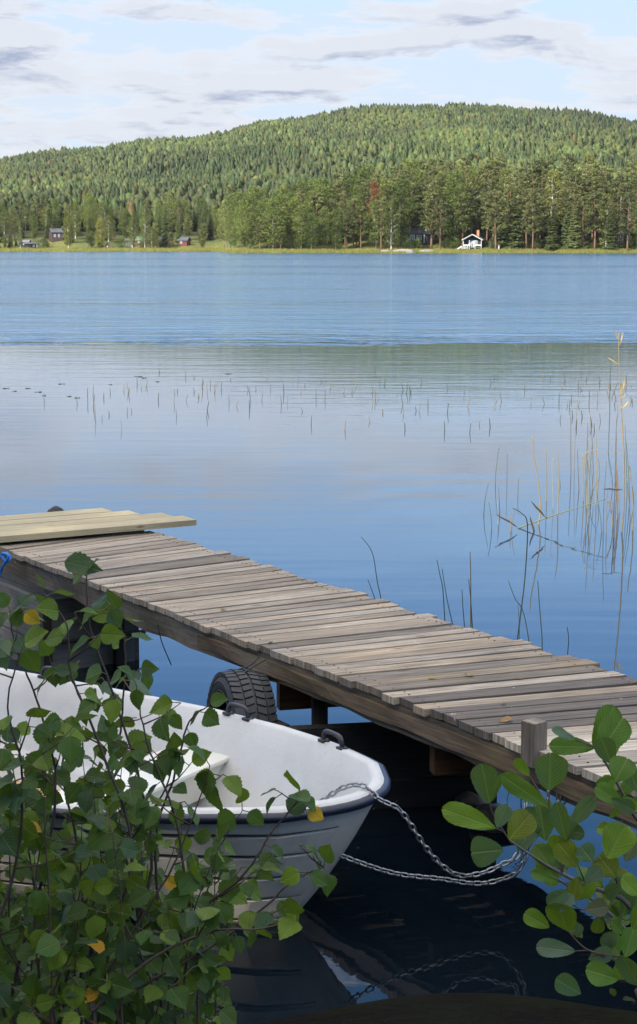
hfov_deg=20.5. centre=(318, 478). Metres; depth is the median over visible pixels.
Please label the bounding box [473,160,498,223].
pine tree
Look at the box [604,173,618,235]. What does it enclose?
spruce tree
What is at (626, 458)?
thin reed
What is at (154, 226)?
birch tree
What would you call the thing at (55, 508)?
dark stone
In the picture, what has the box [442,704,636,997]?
alder shrub
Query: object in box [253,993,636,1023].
bank ground
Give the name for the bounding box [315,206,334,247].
leafy tree
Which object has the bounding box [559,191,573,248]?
spruce tree
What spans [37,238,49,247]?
shrub
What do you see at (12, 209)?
leafy tree
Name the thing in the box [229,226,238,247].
leafy tree
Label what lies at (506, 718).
fallen leaf
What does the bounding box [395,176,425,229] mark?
pine tree
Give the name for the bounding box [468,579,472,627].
reed
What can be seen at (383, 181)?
leafy tree
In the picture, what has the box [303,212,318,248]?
leafy tree
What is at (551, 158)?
pine tree
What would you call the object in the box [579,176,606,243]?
pine tree
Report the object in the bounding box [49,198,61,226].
leafy tree
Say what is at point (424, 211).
pine tree
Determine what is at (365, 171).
pine tree
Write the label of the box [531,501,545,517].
dry reed
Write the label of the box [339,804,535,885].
mooring chain
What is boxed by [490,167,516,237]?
birch tree
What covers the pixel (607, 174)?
pine tree
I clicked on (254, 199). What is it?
pine tree
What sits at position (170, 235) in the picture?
spruce tree
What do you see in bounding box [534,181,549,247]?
spruce tree
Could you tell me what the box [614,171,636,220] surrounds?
pine tree
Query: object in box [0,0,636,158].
sky
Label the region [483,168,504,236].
pine tree
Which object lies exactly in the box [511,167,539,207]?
pine tree
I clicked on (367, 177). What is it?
pine tree
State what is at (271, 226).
pine tree
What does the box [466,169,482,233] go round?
birch tree
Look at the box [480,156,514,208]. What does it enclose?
pine tree
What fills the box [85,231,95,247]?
leafy tree
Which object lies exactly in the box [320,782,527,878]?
mooring chain
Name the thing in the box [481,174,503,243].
pine tree
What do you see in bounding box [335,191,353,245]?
pine tree
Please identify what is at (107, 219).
birch tree
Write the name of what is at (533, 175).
pine tree
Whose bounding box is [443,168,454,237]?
spruce tree
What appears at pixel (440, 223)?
pine tree
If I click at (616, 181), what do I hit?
pine tree
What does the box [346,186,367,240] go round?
leafy tree
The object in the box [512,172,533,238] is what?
pine tree
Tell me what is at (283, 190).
leafy tree
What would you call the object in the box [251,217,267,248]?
pine tree
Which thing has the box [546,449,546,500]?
reed
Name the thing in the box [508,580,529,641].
reed
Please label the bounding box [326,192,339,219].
pine tree
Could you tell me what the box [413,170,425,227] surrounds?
spruce tree
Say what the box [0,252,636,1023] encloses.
lake water
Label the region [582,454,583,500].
reed
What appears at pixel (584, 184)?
pine tree
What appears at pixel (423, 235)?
dark house
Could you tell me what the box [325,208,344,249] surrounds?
leafy tree
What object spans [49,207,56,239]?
spruce tree
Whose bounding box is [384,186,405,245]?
pine tree
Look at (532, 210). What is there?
pine tree
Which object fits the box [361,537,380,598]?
reed
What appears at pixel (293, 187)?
pine tree
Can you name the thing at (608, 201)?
birch tree
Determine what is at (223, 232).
pine tree
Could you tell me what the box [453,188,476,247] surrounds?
pine tree
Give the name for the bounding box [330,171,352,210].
pine tree
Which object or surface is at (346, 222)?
pine tree
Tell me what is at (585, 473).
reed
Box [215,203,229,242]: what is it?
birch tree
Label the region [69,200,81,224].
leafy tree
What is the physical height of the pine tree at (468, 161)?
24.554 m
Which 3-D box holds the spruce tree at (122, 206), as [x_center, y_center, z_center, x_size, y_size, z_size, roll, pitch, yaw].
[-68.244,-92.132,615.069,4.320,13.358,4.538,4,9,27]
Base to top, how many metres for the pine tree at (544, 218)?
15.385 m
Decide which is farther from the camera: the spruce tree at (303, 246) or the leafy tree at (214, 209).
the leafy tree at (214, 209)
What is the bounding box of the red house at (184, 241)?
[177,237,191,245]
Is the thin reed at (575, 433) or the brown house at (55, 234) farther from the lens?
the brown house at (55, 234)
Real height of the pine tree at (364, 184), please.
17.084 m
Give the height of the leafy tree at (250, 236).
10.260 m
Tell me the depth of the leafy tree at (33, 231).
579.09 m
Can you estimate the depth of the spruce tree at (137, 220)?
615.25 m
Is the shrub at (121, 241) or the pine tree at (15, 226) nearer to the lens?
the shrub at (121, 241)
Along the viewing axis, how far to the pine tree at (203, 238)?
565.54 m
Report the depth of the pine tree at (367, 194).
487.10 m
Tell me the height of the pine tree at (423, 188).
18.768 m
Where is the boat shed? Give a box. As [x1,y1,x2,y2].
[23,242,37,248]
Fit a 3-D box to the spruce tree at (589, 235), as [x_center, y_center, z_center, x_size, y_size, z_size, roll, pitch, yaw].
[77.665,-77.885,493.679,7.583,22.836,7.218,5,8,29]
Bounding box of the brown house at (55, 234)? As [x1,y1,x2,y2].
[48,228,62,241]
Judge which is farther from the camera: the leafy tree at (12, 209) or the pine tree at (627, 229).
the leafy tree at (12, 209)
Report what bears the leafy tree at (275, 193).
on the hills
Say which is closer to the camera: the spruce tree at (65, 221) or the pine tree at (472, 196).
the pine tree at (472, 196)
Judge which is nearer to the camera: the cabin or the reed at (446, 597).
the reed at (446, 597)
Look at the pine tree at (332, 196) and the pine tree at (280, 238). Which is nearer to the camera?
the pine tree at (280, 238)
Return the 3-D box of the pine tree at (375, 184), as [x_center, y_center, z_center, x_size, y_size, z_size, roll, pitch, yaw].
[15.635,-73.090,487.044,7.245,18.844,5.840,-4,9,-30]
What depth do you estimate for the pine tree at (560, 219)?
484.75 m
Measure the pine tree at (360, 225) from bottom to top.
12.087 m
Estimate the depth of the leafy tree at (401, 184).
481.73 m
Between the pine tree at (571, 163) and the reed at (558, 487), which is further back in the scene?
the pine tree at (571, 163)
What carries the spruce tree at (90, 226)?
on the hills
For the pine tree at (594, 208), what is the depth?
469.54 m
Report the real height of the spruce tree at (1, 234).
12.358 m
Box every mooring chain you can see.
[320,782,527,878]
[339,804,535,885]
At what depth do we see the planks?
10.53 m
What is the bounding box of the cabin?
[462,230,485,248]
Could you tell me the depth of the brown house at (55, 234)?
577.65 m
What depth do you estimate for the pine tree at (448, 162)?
514.18 m
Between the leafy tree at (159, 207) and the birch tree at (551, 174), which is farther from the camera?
the leafy tree at (159, 207)
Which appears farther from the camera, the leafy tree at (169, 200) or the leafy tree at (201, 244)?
the leafy tree at (169, 200)
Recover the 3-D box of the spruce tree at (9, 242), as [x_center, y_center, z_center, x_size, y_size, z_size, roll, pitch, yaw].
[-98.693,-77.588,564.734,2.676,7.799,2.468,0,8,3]
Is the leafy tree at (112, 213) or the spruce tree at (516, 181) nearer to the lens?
the spruce tree at (516, 181)
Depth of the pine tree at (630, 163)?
504.03 m
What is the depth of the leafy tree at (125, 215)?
587.33 m
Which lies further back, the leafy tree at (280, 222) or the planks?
the leafy tree at (280, 222)
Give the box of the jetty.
[0,530,636,828]
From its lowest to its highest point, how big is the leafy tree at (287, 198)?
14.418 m
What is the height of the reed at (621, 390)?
1.758 m
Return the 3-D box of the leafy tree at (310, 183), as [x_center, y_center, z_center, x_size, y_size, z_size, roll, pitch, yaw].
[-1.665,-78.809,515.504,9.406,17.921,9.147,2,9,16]
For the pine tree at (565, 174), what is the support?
on the hills
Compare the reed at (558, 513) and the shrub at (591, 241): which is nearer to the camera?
the reed at (558, 513)
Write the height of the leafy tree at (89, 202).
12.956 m
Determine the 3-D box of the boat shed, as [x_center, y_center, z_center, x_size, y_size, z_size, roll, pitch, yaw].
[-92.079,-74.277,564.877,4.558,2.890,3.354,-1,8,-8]
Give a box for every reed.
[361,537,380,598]
[437,561,444,620]
[442,569,452,624]
[462,594,464,626]
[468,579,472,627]
[470,553,471,627]
[496,514,517,527]
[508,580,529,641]
[513,508,527,639]
[518,499,605,527]
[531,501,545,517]
[532,436,540,524]
[537,580,542,650]
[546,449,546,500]
[557,454,559,515]
[574,398,577,469]
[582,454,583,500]
[584,450,609,507]
[588,438,589,515]
[595,444,596,504]
[603,460,606,530]
[607,328,629,531]
[608,500,612,528]
[609,347,614,412]
[612,501,613,537]
[615,418,616,477]
[615,455,619,512]
[616,466,617,518]
[625,431,626,479]
[626,443,629,501]
[629,466,633,529]
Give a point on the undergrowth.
(613, 993)
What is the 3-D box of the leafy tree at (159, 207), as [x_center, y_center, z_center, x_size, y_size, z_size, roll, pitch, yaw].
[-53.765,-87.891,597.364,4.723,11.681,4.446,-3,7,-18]
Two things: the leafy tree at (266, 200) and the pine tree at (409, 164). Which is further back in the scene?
the pine tree at (409, 164)
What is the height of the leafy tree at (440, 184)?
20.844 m
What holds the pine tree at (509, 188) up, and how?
on the hills
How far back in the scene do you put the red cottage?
576.00 m
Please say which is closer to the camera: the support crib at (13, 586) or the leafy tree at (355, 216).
the support crib at (13, 586)
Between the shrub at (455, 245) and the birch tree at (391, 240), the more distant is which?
the shrub at (455, 245)
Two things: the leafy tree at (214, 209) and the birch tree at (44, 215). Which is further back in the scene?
the leafy tree at (214, 209)
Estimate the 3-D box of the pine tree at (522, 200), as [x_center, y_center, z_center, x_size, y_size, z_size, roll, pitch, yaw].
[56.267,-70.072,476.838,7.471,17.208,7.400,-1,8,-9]
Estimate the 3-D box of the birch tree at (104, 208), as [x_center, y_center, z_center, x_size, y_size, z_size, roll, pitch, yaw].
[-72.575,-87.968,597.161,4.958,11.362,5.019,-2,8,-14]
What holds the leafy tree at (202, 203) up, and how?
on the hills
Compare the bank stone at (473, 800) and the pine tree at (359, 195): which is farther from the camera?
the pine tree at (359, 195)
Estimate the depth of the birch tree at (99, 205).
614.35 m
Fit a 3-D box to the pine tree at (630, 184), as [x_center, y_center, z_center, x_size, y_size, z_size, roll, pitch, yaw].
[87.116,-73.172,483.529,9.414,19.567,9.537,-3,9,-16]
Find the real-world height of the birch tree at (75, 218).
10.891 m
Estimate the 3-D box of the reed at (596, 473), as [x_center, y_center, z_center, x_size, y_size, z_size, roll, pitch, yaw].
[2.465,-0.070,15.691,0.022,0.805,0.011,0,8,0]
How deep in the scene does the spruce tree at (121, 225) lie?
602.48 m
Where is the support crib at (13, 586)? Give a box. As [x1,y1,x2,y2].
[0,570,145,673]
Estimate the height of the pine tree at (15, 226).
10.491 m
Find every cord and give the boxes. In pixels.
[237,656,258,669]
[243,659,265,672]
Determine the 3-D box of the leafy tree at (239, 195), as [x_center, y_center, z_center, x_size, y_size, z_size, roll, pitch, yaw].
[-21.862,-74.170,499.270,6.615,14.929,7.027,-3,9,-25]
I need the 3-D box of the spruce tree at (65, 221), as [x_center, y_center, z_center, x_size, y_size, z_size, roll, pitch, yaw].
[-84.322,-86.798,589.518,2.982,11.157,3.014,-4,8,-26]
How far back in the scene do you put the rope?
9.72 m
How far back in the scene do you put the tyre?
7.32 m
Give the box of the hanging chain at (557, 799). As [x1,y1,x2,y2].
[546,789,565,804]
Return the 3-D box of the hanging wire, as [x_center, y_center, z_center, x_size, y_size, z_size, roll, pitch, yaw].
[-0.718,0.768,8.223,0.067,0.204,0.005,0,8,0]
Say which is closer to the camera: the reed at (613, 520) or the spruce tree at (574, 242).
the reed at (613, 520)
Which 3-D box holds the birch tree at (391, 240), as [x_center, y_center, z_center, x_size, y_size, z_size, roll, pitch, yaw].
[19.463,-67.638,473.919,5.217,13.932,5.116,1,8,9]
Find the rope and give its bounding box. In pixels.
[0,551,11,576]
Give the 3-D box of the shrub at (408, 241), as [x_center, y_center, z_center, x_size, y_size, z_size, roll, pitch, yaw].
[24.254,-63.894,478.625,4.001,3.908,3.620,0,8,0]
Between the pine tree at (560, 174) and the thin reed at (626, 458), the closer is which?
the thin reed at (626, 458)
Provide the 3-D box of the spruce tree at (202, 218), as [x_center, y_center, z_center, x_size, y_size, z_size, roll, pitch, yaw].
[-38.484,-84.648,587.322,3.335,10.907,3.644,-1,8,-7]
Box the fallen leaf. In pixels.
[499,716,513,721]
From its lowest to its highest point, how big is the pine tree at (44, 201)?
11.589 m
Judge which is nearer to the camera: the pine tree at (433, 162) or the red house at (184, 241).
the pine tree at (433, 162)
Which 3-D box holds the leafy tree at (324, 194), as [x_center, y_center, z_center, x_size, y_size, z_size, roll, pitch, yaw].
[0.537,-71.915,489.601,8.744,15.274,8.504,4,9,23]
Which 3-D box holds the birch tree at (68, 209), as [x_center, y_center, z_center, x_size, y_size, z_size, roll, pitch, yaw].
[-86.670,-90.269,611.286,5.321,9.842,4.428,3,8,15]
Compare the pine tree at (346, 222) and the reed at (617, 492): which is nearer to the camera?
the reed at (617, 492)
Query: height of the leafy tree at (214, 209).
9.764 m
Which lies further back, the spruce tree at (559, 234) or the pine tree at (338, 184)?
the pine tree at (338, 184)
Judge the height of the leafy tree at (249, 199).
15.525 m
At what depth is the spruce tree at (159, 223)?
583.48 m
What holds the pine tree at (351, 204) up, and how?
on the hills
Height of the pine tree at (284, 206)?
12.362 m
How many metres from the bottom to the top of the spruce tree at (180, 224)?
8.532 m
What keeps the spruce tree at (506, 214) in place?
on the hills
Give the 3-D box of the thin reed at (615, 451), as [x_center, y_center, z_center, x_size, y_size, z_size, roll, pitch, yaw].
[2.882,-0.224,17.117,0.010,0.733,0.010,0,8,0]
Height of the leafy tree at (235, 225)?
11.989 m
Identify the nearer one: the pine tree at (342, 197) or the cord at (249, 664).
the cord at (249, 664)
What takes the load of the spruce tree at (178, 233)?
on the hills
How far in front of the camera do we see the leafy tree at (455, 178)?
482.93 m
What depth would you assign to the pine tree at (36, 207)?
613.16 m
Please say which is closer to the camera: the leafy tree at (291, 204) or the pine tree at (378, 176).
the leafy tree at (291, 204)
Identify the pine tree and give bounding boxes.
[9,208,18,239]
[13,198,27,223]
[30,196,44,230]
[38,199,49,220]
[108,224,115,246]
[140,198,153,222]
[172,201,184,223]
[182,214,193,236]
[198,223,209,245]
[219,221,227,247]
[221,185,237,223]
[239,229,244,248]
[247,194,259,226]
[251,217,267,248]
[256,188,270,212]
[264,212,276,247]
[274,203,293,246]
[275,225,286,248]
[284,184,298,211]
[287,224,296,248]
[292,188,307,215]
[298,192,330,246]
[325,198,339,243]
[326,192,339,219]
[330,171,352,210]
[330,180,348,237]
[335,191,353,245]
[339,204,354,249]
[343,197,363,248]
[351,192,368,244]
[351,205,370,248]
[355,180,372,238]
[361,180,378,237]
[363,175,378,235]
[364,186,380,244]
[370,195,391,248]
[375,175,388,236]
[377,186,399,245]
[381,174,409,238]
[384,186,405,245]
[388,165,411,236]
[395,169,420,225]
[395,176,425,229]
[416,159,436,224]
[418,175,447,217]
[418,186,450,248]
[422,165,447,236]
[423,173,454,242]
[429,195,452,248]
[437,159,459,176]
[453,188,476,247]
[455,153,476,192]
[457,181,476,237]
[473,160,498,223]
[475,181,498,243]
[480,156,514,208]
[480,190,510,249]
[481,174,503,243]
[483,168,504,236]
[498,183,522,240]
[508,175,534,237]
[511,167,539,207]
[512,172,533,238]
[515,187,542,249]
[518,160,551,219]
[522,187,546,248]
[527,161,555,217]
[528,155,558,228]
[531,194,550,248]
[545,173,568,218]
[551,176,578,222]
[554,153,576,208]
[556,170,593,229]
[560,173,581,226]
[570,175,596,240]
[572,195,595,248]
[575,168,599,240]
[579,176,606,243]
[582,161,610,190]
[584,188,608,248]
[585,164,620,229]
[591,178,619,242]
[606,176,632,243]
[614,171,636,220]
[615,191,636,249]
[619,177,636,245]
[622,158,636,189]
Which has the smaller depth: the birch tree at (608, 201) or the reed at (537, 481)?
the reed at (537, 481)
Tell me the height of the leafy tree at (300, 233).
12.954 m
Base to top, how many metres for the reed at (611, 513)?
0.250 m
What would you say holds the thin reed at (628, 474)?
on the lake water
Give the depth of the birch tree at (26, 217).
611.37 m
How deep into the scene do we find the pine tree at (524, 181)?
482.16 m
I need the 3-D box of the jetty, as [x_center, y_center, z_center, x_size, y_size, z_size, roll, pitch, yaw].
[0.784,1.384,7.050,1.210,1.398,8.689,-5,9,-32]
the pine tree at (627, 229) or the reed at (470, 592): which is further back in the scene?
the pine tree at (627, 229)
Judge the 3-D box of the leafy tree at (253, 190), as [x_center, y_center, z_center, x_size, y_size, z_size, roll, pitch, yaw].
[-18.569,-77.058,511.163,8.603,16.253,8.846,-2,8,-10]
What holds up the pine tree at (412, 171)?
on the hills
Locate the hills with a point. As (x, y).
(79, 242)
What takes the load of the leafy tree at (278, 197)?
on the hills
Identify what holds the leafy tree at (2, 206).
on the hills
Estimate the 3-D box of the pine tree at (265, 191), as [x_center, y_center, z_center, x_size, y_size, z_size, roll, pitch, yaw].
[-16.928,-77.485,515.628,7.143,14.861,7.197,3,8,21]
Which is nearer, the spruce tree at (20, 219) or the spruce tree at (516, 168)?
the spruce tree at (516, 168)
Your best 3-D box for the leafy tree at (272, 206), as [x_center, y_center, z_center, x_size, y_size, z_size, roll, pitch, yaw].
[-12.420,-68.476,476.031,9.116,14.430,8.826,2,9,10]
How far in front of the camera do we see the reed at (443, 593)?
9.05 m
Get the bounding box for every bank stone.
[454,791,487,807]
[475,803,513,832]
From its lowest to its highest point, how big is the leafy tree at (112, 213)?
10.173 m
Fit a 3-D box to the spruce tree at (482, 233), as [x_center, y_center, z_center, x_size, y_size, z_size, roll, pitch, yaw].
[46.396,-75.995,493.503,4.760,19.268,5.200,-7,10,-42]
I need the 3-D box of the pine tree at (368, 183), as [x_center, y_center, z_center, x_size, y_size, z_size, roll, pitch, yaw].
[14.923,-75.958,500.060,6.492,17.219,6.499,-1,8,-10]
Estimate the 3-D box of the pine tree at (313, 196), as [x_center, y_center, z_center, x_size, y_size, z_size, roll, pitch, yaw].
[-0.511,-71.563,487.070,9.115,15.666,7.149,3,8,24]
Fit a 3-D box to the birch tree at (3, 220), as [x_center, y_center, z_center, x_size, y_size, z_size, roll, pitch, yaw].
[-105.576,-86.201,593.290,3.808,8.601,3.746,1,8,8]
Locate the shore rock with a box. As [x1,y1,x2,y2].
[393,249,414,252]
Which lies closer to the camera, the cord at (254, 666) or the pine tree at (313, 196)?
the cord at (254, 666)
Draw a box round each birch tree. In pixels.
[0,210,9,233]
[16,220,23,247]
[22,204,29,230]
[39,207,50,231]
[61,216,73,248]
[62,204,74,220]
[70,207,81,238]
[94,202,104,218]
[94,218,106,245]
[97,202,109,228]
[103,215,113,241]
[127,220,137,247]
[138,204,150,246]
[144,227,158,246]
[150,222,160,247]
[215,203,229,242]
[382,201,399,248]
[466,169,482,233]
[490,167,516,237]
[543,168,566,241]
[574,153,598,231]
[594,193,618,245]
[629,200,636,247]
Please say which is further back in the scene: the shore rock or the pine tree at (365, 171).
the pine tree at (365, 171)
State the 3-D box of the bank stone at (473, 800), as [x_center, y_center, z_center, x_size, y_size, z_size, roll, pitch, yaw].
[0.625,1.337,7.241,0.141,0.106,0.126,0,8,0]
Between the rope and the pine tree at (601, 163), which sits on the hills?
the pine tree at (601, 163)
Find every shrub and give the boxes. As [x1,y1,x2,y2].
[0,551,336,1023]
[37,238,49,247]
[113,236,129,247]
[161,238,175,247]
[401,236,414,248]
[413,238,421,247]
[439,238,451,248]
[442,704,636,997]
[449,238,460,248]
[488,237,494,248]
[531,236,543,248]
[587,237,598,248]
[623,237,635,248]
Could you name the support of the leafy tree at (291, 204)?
on the hills
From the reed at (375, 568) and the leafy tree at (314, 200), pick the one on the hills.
the leafy tree at (314, 200)
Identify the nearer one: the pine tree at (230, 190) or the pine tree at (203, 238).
the pine tree at (230, 190)
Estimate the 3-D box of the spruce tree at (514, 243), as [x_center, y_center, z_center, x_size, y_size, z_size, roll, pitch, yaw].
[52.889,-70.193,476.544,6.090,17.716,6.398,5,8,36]
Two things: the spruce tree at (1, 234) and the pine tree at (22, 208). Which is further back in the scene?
the pine tree at (22, 208)
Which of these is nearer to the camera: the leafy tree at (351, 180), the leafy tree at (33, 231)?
the leafy tree at (351, 180)
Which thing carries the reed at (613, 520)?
in the lake water
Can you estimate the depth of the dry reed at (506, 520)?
14.28 m
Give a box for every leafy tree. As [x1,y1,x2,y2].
[0,202,8,226]
[7,207,15,232]
[29,215,39,238]
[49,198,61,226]
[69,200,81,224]
[80,192,97,226]
[81,196,99,228]
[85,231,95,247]
[106,204,114,229]
[117,209,135,238]
[153,202,163,230]
[161,193,178,229]
[179,200,192,228]
[194,198,208,224]
[198,233,206,247]
[211,205,218,228]
[218,192,240,241]
[221,210,236,247]
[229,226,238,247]
[230,190,245,234]
[233,204,248,245]
[234,195,264,248]
[245,185,265,219]
[245,215,259,248]
[256,198,275,247]
[256,198,288,248]
[265,204,288,246]
[269,190,281,239]
[272,194,289,241]
[276,186,291,228]
[279,197,303,246]
[281,191,298,233]
[286,205,314,249]
[289,178,307,227]
[298,191,329,243]
[299,178,317,201]
[300,190,311,219]
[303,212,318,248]
[305,185,336,231]
[309,192,333,244]
[312,176,337,223]
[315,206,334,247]
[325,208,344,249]
[336,172,357,225]
[345,194,365,246]
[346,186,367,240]
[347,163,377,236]
[362,199,389,247]
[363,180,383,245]
[376,178,390,236]
[383,177,418,246]
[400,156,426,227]
[424,170,457,241]
[437,168,476,243]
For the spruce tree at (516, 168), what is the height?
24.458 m
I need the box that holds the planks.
[0,508,195,542]
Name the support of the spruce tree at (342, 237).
on the hills
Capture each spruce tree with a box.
[0,216,3,241]
[7,227,12,247]
[17,208,24,237]
[44,216,48,237]
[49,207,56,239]
[56,202,61,227]
[63,205,68,233]
[86,214,95,239]
[101,212,107,239]
[109,202,116,230]
[117,200,126,231]
[117,208,124,233]
[129,207,137,234]
[135,208,140,232]
[155,211,161,236]
[159,197,169,247]
[166,210,174,237]
[174,211,181,242]
[178,210,182,233]
[182,203,192,234]
[198,209,206,238]
[205,205,214,238]
[206,203,215,233]
[298,217,310,248]
[338,189,352,240]
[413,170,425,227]
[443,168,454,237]
[450,165,471,240]
[469,161,481,233]
[476,175,491,238]
[494,195,508,248]
[504,178,515,240]
[505,189,524,248]
[511,160,524,234]
[512,157,527,235]
[523,166,535,234]
[527,184,540,241]
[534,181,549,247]
[544,202,560,250]
[556,167,566,238]
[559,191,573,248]
[564,195,582,249]
[584,161,600,238]
[602,197,617,249]
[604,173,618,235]
[615,175,634,244]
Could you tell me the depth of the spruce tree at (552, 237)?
473.65 m
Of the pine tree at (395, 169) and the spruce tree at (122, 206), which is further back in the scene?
the spruce tree at (122, 206)
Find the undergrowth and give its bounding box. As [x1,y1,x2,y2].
[21,959,634,1023]
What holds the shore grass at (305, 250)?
on the hills
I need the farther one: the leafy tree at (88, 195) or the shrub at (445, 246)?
the leafy tree at (88, 195)
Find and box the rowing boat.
[0,666,390,923]
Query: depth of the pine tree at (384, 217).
473.19 m
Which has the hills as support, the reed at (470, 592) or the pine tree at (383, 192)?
the pine tree at (383, 192)
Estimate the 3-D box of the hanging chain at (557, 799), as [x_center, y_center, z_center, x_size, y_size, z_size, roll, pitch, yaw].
[0.793,1.068,5.907,0.070,0.203,0.032,0,8,0]
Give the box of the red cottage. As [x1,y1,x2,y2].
[135,237,147,245]
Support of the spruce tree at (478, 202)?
on the hills
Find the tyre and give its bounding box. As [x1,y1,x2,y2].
[206,669,277,721]
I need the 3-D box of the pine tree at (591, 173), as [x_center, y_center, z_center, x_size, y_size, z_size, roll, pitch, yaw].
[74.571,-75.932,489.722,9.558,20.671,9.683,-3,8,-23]
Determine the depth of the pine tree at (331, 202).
494.00 m
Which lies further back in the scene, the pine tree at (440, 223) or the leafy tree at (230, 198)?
the leafy tree at (230, 198)
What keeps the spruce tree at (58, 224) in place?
on the hills
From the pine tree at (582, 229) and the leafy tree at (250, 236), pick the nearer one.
the pine tree at (582, 229)
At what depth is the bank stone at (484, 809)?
6.99 m
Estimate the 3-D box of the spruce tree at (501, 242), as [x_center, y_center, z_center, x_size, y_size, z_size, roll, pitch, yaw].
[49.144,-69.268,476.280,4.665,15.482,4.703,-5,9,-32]
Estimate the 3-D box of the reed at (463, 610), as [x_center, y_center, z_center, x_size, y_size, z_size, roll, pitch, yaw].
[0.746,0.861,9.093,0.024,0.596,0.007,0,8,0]
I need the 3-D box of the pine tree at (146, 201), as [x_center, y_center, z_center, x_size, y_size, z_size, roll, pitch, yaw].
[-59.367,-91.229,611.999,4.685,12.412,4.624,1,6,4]
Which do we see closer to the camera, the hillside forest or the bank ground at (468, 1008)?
the bank ground at (468, 1008)
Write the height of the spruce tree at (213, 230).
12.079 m
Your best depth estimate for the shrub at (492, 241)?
476.64 m
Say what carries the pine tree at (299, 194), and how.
on the hills
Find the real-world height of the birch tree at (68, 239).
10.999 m
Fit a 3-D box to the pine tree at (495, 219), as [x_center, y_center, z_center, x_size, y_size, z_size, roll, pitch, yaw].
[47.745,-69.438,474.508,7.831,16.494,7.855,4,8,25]
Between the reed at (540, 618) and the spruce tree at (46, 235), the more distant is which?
the spruce tree at (46, 235)
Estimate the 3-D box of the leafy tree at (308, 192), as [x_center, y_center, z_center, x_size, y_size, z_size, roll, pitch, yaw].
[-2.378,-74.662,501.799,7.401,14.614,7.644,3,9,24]
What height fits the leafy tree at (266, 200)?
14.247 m
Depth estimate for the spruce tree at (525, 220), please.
507.53 m
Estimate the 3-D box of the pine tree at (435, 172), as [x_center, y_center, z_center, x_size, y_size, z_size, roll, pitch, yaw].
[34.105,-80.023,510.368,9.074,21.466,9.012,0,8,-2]
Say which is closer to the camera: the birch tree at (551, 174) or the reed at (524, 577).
the reed at (524, 577)
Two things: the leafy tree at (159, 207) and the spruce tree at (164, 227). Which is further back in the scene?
the leafy tree at (159, 207)
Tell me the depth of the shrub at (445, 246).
479.08 m
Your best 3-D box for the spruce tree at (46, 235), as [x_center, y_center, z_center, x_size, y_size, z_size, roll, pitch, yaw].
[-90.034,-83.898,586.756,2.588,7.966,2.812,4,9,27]
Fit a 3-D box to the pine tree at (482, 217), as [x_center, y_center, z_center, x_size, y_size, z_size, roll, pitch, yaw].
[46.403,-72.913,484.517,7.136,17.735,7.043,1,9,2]
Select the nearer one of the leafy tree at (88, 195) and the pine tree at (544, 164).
the pine tree at (544, 164)
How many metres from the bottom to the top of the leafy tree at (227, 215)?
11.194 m
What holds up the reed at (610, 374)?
in the lake water
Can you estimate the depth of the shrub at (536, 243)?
479.58 m
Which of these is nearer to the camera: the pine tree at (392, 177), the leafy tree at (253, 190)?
the pine tree at (392, 177)
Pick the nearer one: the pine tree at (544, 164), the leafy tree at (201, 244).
the pine tree at (544, 164)
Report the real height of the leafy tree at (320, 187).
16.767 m
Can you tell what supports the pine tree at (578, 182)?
on the hills
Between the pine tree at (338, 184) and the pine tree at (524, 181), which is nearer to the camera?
the pine tree at (524, 181)
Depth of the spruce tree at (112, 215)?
617.58 m
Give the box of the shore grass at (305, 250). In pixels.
[0,247,636,252]
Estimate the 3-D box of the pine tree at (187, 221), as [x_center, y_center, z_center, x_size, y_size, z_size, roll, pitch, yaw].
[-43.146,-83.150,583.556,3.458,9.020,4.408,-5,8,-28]
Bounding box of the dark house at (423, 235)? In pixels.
[404,228,433,244]
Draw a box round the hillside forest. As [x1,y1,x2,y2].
[0,101,636,237]
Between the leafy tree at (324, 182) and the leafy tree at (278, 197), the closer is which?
the leafy tree at (278, 197)
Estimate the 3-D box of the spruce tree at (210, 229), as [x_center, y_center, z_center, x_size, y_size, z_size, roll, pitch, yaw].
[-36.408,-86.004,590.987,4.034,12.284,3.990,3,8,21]
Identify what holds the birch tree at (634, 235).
on the hills
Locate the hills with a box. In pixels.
[0,164,636,252]
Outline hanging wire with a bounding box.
[157,622,171,664]
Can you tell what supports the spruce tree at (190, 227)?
on the hills
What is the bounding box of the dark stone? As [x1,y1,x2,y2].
[47,506,63,511]
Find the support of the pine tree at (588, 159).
on the hills
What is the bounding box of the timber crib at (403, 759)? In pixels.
[271,720,496,808]
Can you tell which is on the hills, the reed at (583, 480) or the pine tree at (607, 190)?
the pine tree at (607, 190)
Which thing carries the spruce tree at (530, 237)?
on the hills
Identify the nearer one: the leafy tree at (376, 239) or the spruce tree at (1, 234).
the leafy tree at (376, 239)
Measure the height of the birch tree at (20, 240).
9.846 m
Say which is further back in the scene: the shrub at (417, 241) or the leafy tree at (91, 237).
the leafy tree at (91, 237)
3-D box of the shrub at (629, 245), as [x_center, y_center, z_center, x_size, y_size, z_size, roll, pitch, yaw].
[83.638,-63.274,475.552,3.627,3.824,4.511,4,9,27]
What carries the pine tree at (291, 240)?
on the hills
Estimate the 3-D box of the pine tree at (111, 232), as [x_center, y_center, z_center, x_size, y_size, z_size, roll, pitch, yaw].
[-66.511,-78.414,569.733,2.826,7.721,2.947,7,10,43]
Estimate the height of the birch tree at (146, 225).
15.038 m
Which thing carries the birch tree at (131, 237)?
on the hills
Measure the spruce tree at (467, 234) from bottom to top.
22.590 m
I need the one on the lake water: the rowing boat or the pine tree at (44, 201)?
the rowing boat
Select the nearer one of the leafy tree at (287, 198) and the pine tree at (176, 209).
the leafy tree at (287, 198)
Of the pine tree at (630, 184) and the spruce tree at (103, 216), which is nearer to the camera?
the pine tree at (630, 184)
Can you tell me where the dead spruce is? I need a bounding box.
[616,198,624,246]

